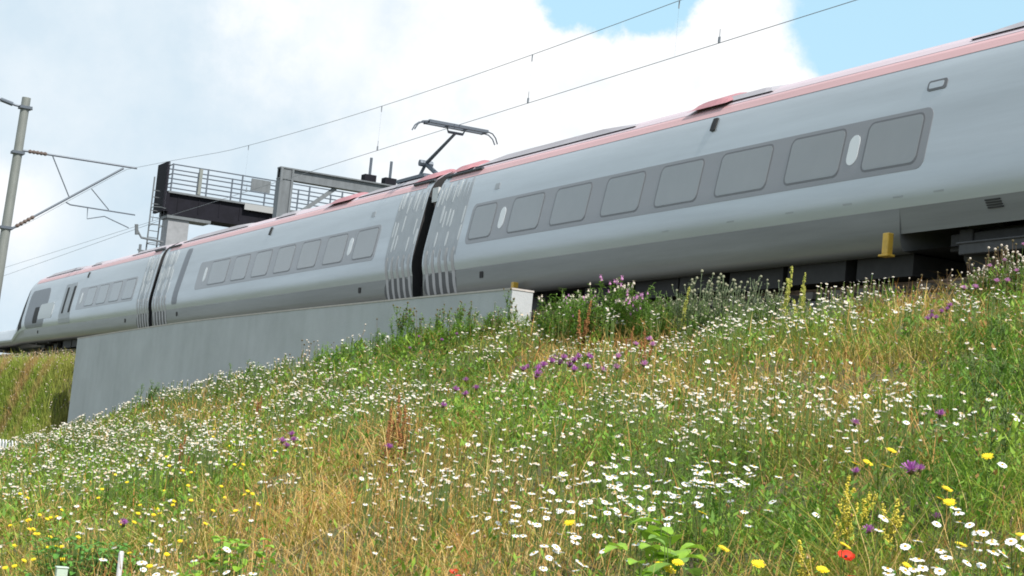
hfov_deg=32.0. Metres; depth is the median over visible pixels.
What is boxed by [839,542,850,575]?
yellow hawkbit
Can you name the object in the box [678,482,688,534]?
daisy flower
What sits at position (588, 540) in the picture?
daisy flower
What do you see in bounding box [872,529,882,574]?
daisy flower
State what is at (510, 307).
tall weed
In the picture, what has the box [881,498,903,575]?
yellow flower spike
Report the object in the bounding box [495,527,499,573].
daisy flower
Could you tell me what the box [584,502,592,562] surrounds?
daisy flower
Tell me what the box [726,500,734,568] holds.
daisy flower
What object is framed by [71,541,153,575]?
bramble
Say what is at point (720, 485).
daisy flower
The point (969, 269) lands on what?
seed stalk
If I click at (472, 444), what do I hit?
seed heads
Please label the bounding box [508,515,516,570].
daisy flower
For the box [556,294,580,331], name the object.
crest weed
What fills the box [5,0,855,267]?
contact wire
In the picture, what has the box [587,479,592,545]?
daisy flower
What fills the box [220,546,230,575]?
daisy flower
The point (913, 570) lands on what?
daisy flower
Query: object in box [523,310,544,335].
leafy weed
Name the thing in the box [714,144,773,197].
window
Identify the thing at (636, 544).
daisy flower
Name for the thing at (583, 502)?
daisy flower
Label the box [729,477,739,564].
daisy flower
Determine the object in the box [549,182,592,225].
window
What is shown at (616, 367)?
knapweed flower
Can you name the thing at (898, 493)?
meadow grass
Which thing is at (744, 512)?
daisy flower
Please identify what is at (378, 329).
leafy weed
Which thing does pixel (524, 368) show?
knapweed flower
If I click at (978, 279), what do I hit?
knapweed bush
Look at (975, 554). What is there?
daisy flower
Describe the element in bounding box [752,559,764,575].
yellow hawkbit
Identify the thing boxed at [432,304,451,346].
tall weed
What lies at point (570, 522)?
yellow hawkbit
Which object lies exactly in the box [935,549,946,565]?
daisy flower
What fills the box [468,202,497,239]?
window
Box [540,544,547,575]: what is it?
daisy flower
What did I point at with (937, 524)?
daisy flower
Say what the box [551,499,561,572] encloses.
daisy flower
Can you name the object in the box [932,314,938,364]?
knapweed flower
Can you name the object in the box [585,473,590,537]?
daisy flower
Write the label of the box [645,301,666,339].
crest weed
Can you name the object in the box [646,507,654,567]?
daisy flower
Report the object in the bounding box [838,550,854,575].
red poppy
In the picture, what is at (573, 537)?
daisy flower
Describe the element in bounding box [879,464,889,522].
yellow hawkbit
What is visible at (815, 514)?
daisy flower
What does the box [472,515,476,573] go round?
daisy flower
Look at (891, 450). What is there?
yellow hawkbit
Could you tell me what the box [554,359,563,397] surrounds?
knapweed flower
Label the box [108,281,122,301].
window
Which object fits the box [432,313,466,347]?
leafy weed
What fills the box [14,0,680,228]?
messenger wire
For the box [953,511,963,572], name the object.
daisy flower
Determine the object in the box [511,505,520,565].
daisy flower
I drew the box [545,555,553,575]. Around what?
daisy flower
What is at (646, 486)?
daisy flower
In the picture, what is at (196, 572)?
lime leaf bush
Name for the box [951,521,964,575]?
daisy flower
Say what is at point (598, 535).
daisy flower
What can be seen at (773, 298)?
crest weed
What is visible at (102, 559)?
daisy flower
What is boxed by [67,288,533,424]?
concrete wall
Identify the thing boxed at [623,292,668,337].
thistle plant
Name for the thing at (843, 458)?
daisy flower
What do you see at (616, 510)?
daisy flower
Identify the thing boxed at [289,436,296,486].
knapweed flower
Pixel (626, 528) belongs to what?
daisy flower
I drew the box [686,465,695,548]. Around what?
daisy flower
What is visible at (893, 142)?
window
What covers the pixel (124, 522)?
knapweed flower
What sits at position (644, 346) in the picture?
dock plant
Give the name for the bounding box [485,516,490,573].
daisy flower
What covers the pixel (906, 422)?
daisy flower
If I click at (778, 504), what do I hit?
daisy flower
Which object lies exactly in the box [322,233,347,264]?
window
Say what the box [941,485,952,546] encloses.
yellow hawkbit
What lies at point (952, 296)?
knapweed bush
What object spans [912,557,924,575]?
daisy flower
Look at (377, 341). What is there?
leafy weed
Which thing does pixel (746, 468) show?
daisy flower
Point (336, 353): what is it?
leafy weed
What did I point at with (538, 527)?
daisy flower
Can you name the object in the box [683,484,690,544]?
daisy flower
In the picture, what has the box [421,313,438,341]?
leafy weed
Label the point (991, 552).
daisy flower
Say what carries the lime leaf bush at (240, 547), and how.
on the ground at (692, 563)
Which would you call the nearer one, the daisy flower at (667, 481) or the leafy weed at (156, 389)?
the daisy flower at (667, 481)
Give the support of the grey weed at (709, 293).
on the ground at (692, 563)
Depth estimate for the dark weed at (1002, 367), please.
10.61 m
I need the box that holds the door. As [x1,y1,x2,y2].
[58,282,78,323]
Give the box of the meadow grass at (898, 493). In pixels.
[0,267,1023,575]
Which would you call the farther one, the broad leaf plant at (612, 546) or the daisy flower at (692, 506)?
the daisy flower at (692, 506)
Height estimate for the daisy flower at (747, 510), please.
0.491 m
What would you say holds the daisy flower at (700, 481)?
on the ground at (692, 563)
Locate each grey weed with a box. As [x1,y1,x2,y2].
[657,291,685,330]
[670,277,714,336]
[671,284,732,336]
[693,269,758,330]
[694,273,729,336]
[727,280,785,320]
[731,275,772,323]
[741,287,798,328]
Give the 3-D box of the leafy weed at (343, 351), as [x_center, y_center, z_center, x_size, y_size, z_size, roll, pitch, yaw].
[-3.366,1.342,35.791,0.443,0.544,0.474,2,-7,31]
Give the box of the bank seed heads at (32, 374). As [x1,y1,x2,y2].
[0,349,75,434]
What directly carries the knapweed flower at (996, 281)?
on the ground at (692, 563)
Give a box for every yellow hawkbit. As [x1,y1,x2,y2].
[199,522,207,566]
[230,509,237,564]
[252,503,260,549]
[564,519,573,575]
[664,565,675,575]
[672,559,683,567]
[696,511,703,561]
[718,545,729,575]
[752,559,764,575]
[816,566,829,575]
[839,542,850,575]
[858,459,872,523]
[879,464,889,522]
[882,448,895,530]
[902,562,911,575]
[932,497,943,569]
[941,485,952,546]
[943,498,954,575]
[955,541,966,564]
[982,453,993,529]
[1016,533,1023,575]
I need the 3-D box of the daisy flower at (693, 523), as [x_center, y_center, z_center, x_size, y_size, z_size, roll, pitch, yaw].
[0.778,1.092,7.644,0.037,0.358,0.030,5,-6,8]
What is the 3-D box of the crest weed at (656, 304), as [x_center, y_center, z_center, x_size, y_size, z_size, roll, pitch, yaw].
[2.178,0.400,24.853,0.807,0.776,0.637,7,-6,-12]
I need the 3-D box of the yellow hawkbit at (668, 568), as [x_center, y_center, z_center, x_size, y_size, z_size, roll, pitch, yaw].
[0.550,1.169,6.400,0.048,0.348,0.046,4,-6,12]
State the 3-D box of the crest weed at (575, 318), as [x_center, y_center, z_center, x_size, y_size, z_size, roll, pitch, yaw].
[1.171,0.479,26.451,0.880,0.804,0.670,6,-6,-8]
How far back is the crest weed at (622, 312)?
26.18 m
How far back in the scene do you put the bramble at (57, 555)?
9.91 m
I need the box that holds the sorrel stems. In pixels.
[0,280,1023,575]
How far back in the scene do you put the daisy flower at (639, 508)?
7.80 m
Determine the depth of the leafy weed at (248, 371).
42.03 m
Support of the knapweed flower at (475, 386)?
on the ground at (692, 563)
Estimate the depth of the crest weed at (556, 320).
26.61 m
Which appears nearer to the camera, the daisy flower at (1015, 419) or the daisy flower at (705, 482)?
the daisy flower at (1015, 419)
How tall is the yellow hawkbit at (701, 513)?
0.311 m
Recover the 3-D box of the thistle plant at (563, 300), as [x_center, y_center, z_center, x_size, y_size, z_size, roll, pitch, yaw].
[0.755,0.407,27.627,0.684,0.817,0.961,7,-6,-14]
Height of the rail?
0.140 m
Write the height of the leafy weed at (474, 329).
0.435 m
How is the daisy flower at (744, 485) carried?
on the ground at (692, 563)
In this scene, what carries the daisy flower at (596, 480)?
on the ground at (692, 563)
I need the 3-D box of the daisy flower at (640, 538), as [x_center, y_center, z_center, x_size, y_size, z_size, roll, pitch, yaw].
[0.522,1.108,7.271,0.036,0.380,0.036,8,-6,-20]
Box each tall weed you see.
[390,304,413,352]
[395,301,423,350]
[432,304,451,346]
[453,300,472,344]
[495,312,502,341]
[499,288,519,339]
[532,307,544,335]
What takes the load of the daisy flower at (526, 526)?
on the ground at (692, 563)
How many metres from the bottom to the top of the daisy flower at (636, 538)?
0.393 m
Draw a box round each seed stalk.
[968,257,974,293]
[977,254,990,307]
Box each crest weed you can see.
[539,298,575,342]
[551,301,591,344]
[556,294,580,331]
[564,297,600,335]
[565,290,611,344]
[585,290,620,335]
[598,288,629,339]
[614,288,638,334]
[624,308,656,338]
[639,288,692,341]
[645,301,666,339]
[650,298,682,331]
[668,300,711,339]
[677,295,709,344]
[684,305,733,348]
[700,300,726,332]
[711,292,764,332]
[712,299,746,340]
[728,289,761,329]
[743,297,772,330]
[748,292,779,334]
[765,296,793,323]
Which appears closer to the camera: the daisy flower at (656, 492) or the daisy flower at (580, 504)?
the daisy flower at (656, 492)
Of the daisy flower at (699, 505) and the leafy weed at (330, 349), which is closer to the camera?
the daisy flower at (699, 505)
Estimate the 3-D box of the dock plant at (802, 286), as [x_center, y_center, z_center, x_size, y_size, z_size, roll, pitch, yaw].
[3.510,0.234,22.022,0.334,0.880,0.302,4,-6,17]
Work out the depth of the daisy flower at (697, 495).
7.91 m
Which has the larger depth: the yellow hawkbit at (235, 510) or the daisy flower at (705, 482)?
the yellow hawkbit at (235, 510)
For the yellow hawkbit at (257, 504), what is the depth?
11.37 m
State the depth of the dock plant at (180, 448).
17.15 m
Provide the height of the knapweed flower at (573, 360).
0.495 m
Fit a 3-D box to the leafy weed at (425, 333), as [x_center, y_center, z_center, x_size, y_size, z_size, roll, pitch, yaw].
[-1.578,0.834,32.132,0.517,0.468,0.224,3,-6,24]
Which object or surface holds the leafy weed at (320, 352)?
on the ground at (692, 563)
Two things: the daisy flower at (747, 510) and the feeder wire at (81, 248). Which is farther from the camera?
the feeder wire at (81, 248)
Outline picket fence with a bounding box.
[0,439,15,451]
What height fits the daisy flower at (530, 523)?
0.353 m
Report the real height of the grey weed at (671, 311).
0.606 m
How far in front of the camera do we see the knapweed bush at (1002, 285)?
18.35 m
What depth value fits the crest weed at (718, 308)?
23.55 m
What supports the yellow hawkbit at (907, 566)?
on the ground at (692, 563)
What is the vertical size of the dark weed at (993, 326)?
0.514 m
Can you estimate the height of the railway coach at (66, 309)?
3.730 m
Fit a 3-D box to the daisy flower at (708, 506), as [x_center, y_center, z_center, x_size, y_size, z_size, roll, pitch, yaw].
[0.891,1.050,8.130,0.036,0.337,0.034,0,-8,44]
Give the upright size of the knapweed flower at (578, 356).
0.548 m
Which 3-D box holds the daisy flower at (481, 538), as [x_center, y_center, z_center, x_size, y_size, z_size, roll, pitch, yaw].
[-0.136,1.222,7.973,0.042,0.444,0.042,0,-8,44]
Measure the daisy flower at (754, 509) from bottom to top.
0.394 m
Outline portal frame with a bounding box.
[272,158,396,217]
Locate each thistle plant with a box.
[534,288,579,337]
[560,293,598,338]
[570,278,630,340]
[588,274,643,341]
[594,280,655,339]
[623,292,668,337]
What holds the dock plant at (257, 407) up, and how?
on the ground at (692, 563)
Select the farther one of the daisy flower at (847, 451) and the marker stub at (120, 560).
the marker stub at (120, 560)
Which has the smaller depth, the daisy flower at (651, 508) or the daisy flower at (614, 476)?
the daisy flower at (651, 508)
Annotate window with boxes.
[32,307,39,322]
[38,302,54,318]
[84,286,96,306]
[96,284,109,303]
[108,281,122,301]
[121,278,136,299]
[207,258,230,284]
[230,254,250,280]
[251,249,272,277]
[273,244,295,273]
[296,239,320,269]
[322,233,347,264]
[352,227,378,259]
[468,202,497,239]
[506,192,544,233]
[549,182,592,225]
[600,171,645,216]
[654,158,704,207]
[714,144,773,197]
[783,129,846,185]
[860,112,924,171]
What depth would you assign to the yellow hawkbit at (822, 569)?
5.96 m
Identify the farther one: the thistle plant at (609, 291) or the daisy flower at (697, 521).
the thistle plant at (609, 291)
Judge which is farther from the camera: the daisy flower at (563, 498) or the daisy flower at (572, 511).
the daisy flower at (563, 498)
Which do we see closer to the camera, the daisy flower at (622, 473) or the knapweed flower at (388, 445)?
the daisy flower at (622, 473)
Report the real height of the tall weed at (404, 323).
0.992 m
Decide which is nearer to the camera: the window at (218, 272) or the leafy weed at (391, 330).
the leafy weed at (391, 330)
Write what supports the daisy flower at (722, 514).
on the ground at (692, 563)
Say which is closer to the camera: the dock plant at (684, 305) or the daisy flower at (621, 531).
the daisy flower at (621, 531)
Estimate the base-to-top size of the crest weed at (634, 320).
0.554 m
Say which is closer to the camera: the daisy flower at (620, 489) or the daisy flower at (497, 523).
the daisy flower at (497, 523)
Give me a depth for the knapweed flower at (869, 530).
6.65 m
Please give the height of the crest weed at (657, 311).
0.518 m
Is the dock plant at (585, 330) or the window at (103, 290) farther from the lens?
the window at (103, 290)
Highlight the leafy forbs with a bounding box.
[0,263,1023,575]
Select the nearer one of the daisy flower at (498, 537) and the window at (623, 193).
the daisy flower at (498, 537)
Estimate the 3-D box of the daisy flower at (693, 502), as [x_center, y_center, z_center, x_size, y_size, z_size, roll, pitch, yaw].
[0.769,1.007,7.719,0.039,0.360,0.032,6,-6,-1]
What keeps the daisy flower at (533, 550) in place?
on the ground at (692, 563)
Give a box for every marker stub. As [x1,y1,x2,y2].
[55,566,68,575]
[116,551,123,575]
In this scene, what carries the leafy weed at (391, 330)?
on the ground at (692, 563)
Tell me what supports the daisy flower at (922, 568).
on the ground at (692, 563)
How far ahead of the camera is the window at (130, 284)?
66.63 m
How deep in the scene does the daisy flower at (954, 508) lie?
5.85 m
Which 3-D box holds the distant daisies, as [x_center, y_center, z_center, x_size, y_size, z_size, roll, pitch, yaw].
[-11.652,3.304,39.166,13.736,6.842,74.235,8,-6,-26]
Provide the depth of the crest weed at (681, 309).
24.54 m
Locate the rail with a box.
[0,272,1023,356]
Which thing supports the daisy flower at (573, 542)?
on the ground at (692, 563)
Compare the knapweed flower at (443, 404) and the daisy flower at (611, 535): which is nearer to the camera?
the daisy flower at (611, 535)
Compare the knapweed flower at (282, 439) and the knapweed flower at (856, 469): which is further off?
the knapweed flower at (282, 439)
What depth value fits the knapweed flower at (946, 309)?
13.80 m
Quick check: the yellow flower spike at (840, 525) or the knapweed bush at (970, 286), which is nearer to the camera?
the yellow flower spike at (840, 525)
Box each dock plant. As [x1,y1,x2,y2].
[173,435,189,480]
[251,395,261,424]
[374,407,391,470]
[383,395,401,457]
[393,405,409,473]
[576,299,591,353]
[625,326,633,355]
[634,329,653,379]
[670,286,690,341]
[771,266,792,329]
[792,272,805,333]
[799,286,810,324]
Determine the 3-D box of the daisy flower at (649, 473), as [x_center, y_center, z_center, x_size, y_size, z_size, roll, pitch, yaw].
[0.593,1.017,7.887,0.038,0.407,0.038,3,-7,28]
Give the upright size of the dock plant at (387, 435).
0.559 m
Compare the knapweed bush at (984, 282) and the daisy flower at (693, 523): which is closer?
the daisy flower at (693, 523)
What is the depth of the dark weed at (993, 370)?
10.49 m
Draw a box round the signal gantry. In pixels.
[135,162,354,252]
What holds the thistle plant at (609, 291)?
on the ground at (692, 563)
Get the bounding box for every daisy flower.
[99,558,107,575]
[136,561,147,575]
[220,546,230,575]
[471,530,478,575]
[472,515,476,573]
[477,512,489,573]
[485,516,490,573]
[489,498,499,575]
[490,521,501,571]
[494,509,506,573]
[495,510,505,575]
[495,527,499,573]
[504,500,516,572]
[507,521,512,571]
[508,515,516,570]
[510,519,517,575]
[510,534,518,574]
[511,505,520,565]
[516,525,520,572]
[520,535,526,574]
[522,492,534,575]
[524,521,533,555]
[530,551,538,575]
[531,526,536,573]
[532,523,540,572]
[536,497,543,575]
[536,507,548,572]
[539,516,549,574]
[539,566,547,575]
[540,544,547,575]
[541,489,554,561]
[544,500,551,553]
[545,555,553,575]
[549,544,559,575]
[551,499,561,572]
[556,511,562,536]
[559,474,566,540]
[562,500,573,570]
[563,510,571,574]
[565,510,574,571]
[565,532,574,575]
[570,535,580,575]
[571,540,579,575]
[573,503,584,562]
[576,482,582,524]
[576,523,583,575]
[578,500,586,573]
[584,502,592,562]
[584,515,596,575]
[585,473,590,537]
[585,498,594,575]
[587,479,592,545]
[591,479,600,560]
[592,498,602,562]
[592,533,601,575]
[594,473,606,553]
[596,509,602,572]
[599,500,607,562]
[599,549,605,575]
[601,511,610,571]
[603,476,612,548]
[603,508,612,575]
[606,475,617,557]
[607,507,619,565]
[607,512,619,575]
[611,485,618,563]
[612,488,623,542]
[614,514,621,570]
[615,458,629,553]
[617,472,627,549]
[618,529,625,570]
[619,515,631,575]
[622,496,628,575]
[622,504,635,557]
[624,471,637,561]
[628,505,642,571]
[629,485,640,574]
[629,489,642,571]
[632,495,642,534]
[633,511,643,572]
[633,543,639,574]
[636,513,646,568]
[641,472,653,556]
[643,485,649,555]
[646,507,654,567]
[653,491,660,562]
[656,479,661,530]
[659,458,673,561]
[663,493,673,531]
[664,480,670,547]
[665,516,671,534]
[670,494,676,526]
[671,486,680,526]
[671,494,681,549]
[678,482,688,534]
[678,491,688,549]
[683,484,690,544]
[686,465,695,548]
[687,469,696,548]
[687,480,695,562]
[688,473,699,561]
[688,502,699,566]
[691,465,702,559]
[693,472,702,553]
[694,486,705,553]
[694,496,700,561]
[695,479,705,558]
[696,503,702,566]
[701,481,712,565]
[702,470,710,507]
[706,482,713,547]
[707,460,718,536]
[715,483,723,557]
[721,482,728,560]
[722,491,730,566]
[723,480,736,574]
[725,461,736,535]
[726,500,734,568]
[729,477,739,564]
[729,483,742,575]
[735,481,745,530]
[736,466,749,536]
[738,510,748,568]
[741,451,753,526]
[743,465,757,575]
[748,475,755,560]
[760,509,769,573]
[769,500,775,562]
[774,476,781,537]
[808,512,818,558]
[839,437,847,500]
[844,450,850,501]
[871,514,887,573]
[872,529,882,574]
[883,566,892,575]
[899,566,910,575]
[900,420,909,484]
[900,543,910,575]
[908,568,919,575]
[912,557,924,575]
[918,565,928,574]
[928,521,940,575]
[934,568,945,575]
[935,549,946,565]
[939,555,951,574]
[946,506,959,573]
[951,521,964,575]
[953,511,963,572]
[962,559,970,575]
[965,522,974,573]
[971,540,981,575]
[972,530,980,575]
[976,562,985,575]
[979,530,988,574]
[986,541,997,575]
[987,549,998,575]
[993,462,1006,547]
[995,550,1005,575]
[1005,538,1016,575]
[1012,418,1019,477]
[1013,544,1023,575]
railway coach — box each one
[0,243,177,353]
[152,119,497,325]
[420,21,1023,311]
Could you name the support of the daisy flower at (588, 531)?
on the ground at (692, 563)
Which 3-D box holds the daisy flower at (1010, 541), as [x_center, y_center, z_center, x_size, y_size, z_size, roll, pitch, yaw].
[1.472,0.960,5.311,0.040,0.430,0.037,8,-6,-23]
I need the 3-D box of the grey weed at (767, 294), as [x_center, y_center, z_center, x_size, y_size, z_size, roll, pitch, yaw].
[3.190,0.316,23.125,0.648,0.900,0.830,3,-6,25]
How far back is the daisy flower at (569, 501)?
8.00 m
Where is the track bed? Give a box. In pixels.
[0,289,996,365]
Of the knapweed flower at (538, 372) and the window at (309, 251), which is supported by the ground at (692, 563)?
the knapweed flower at (538, 372)
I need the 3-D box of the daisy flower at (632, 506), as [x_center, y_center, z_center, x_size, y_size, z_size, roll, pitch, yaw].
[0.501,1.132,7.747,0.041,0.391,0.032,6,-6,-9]
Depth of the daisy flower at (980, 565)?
5.35 m
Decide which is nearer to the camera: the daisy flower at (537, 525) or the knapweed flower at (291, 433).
the daisy flower at (537, 525)
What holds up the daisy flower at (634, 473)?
on the ground at (692, 563)
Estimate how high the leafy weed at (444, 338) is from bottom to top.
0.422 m
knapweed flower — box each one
[119,519,127,549]
[277,436,286,489]
[282,442,289,487]
[285,430,294,482]
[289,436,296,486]
[383,443,392,500]
[435,401,447,466]
[448,385,458,448]
[460,391,468,440]
[473,384,478,424]
[517,366,526,410]
[535,369,542,406]
[540,361,547,401]
[547,358,555,395]
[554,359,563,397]
[559,353,567,401]
[564,361,573,406]
[569,357,577,393]
[570,365,578,421]
[574,353,582,404]
[612,363,619,401]
[614,353,620,378]
[639,360,646,397]
[849,467,860,517]
[850,419,859,468]
[861,524,873,575]
[900,460,918,558]
[914,464,924,540]
[925,316,930,358]
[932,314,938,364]
[933,409,944,494]
[942,306,948,354]
[945,302,952,350]
[961,285,967,323]
[971,284,977,346]
[992,278,999,311]
[1002,277,1009,318]
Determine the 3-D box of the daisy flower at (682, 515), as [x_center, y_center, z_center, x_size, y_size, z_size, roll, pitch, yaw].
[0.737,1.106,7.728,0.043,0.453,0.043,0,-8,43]
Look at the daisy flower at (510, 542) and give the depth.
7.82 m
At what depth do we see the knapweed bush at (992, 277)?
18.49 m
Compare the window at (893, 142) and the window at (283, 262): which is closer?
the window at (893, 142)
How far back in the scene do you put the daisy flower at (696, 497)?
7.72 m
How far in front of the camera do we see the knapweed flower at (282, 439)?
13.17 m
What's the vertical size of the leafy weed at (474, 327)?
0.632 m
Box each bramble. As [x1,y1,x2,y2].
[23,535,130,575]
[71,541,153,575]
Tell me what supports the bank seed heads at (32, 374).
attached to the bank grass at (30, 368)
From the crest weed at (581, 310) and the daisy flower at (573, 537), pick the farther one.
the crest weed at (581, 310)
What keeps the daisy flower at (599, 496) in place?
on the ground at (692, 563)
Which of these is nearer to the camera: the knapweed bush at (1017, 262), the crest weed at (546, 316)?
the knapweed bush at (1017, 262)
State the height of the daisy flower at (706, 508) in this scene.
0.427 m
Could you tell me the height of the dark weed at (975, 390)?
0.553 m
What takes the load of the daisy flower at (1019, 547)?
on the ground at (692, 563)
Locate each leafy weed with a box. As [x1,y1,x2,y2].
[130,380,159,409]
[228,359,264,386]
[312,344,330,365]
[316,351,339,371]
[322,348,351,371]
[323,341,352,362]
[334,344,352,366]
[372,333,387,349]
[374,328,390,352]
[376,332,417,359]
[388,313,415,353]
[414,321,435,345]
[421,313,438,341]
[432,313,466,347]
[438,328,450,348]
[447,305,465,341]
[452,311,479,344]
[464,324,491,342]
[479,307,502,339]
[487,307,505,334]
[508,313,530,340]
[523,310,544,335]
[534,309,555,345]
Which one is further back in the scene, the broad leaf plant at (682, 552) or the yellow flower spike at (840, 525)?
the yellow flower spike at (840, 525)
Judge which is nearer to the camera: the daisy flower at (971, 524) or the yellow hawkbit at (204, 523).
the daisy flower at (971, 524)
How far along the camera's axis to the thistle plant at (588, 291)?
26.59 m
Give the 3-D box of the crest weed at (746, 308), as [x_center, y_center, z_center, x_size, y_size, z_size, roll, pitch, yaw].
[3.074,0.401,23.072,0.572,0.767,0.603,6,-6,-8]
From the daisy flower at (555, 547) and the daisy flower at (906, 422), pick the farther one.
the daisy flower at (906, 422)
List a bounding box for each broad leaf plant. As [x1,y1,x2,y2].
[604,542,678,575]
[628,517,706,575]
[644,534,702,575]
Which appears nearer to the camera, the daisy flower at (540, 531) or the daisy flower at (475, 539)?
the daisy flower at (540, 531)
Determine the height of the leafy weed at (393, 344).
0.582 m
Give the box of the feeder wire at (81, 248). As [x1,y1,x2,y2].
[4,221,157,275]
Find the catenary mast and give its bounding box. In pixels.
[0,97,136,296]
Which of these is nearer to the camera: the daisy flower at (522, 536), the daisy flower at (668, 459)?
the daisy flower at (522, 536)
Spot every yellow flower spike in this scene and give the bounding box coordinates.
[792,540,813,575]
[832,499,845,557]
[841,497,858,569]
[842,475,855,538]
[854,491,877,549]
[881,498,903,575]
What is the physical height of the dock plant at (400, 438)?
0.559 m
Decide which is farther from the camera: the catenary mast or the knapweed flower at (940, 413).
the catenary mast
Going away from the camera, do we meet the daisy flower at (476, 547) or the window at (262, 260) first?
the daisy flower at (476, 547)
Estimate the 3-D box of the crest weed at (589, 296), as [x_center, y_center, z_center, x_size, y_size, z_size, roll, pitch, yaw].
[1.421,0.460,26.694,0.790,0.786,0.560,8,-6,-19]
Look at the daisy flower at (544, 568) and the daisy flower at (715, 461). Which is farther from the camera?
the daisy flower at (715, 461)
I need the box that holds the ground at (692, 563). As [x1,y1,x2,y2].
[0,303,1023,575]
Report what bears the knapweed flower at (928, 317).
on the ground at (692, 563)
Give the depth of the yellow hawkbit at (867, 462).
7.70 m
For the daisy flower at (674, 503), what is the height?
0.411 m
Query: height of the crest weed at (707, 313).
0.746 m
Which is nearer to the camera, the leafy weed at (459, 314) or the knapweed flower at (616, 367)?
the knapweed flower at (616, 367)
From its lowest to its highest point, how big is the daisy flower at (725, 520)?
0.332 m
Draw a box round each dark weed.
[925,354,1023,448]
[954,309,1023,374]
[964,351,1023,429]
[966,377,1015,492]
[989,355,1023,415]
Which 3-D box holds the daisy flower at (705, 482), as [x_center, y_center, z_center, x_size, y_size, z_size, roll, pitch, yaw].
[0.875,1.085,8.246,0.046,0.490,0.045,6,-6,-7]
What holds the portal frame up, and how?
on the track bed
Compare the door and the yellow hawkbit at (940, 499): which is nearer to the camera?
the yellow hawkbit at (940, 499)
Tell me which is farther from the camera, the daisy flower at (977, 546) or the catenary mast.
the catenary mast
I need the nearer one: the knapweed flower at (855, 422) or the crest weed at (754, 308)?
the knapweed flower at (855, 422)
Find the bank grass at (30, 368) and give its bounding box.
[0,347,75,448]
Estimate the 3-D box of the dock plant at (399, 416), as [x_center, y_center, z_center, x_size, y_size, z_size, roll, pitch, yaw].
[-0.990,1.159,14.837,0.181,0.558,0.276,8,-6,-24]
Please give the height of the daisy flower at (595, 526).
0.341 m
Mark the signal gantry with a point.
(220, 212)
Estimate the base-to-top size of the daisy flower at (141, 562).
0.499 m
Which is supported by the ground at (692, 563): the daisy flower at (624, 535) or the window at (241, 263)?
the daisy flower at (624, 535)
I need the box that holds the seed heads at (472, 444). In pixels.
[0,276,1023,575]
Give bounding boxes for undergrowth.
[0,272,1023,575]
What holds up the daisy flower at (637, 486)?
on the ground at (692, 563)
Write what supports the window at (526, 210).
in the railway coach at (903, 168)
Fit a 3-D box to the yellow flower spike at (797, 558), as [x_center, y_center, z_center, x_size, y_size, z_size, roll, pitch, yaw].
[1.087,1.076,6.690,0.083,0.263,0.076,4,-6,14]
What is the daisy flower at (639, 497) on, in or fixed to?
on the ground at (692, 563)
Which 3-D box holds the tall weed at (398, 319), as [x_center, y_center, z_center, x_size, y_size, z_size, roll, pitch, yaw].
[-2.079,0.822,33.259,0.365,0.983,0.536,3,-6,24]
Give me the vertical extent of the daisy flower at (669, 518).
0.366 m
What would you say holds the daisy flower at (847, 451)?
on the ground at (692, 563)
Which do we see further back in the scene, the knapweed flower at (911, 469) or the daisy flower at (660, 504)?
the daisy flower at (660, 504)
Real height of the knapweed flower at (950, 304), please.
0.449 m
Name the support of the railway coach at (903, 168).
on the rail
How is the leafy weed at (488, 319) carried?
on the ground at (692, 563)
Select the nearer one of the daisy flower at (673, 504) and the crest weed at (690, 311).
the daisy flower at (673, 504)
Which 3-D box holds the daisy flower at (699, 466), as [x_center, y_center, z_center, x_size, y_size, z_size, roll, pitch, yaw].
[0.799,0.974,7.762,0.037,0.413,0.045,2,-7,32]
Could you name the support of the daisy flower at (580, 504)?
on the ground at (692, 563)
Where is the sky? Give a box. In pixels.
[0,0,1023,356]
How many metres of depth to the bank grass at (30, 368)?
67.53 m
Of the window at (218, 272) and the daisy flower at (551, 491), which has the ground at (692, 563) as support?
the daisy flower at (551, 491)
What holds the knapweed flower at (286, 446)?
on the ground at (692, 563)
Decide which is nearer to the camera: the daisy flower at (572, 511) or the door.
the daisy flower at (572, 511)
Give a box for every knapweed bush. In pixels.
[942,284,968,311]
[959,267,991,307]
[963,276,980,304]
[969,265,1002,301]
[986,258,1023,300]
[996,272,1013,300]
[1000,251,1022,300]
[1008,256,1023,300]
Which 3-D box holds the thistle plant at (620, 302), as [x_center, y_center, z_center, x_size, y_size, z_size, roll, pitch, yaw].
[1.639,0.338,25.688,0.818,0.885,0.577,5,-6,7]
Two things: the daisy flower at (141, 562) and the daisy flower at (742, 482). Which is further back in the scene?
the daisy flower at (742, 482)
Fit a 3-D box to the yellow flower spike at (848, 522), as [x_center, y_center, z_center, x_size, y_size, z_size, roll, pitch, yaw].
[1.325,0.981,6.983,0.076,0.325,0.088,6,-6,-3]
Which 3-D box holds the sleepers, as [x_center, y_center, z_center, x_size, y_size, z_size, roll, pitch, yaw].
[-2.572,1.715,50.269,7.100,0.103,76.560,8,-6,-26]
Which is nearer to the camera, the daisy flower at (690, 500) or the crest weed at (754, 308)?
the daisy flower at (690, 500)
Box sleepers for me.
[26,278,1023,355]
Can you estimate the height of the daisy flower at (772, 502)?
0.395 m
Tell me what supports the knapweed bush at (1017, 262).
on the ground at (692, 563)
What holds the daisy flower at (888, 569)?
on the ground at (692, 563)
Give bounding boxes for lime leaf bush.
[173,555,239,575]
[205,535,275,575]
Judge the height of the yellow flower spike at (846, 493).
0.387 m
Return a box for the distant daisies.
[0,272,1023,575]
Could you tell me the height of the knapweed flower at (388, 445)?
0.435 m
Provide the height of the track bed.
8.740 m
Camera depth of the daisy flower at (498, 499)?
8.03 m
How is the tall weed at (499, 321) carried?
on the ground at (692, 563)
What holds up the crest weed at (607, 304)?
on the ground at (692, 563)

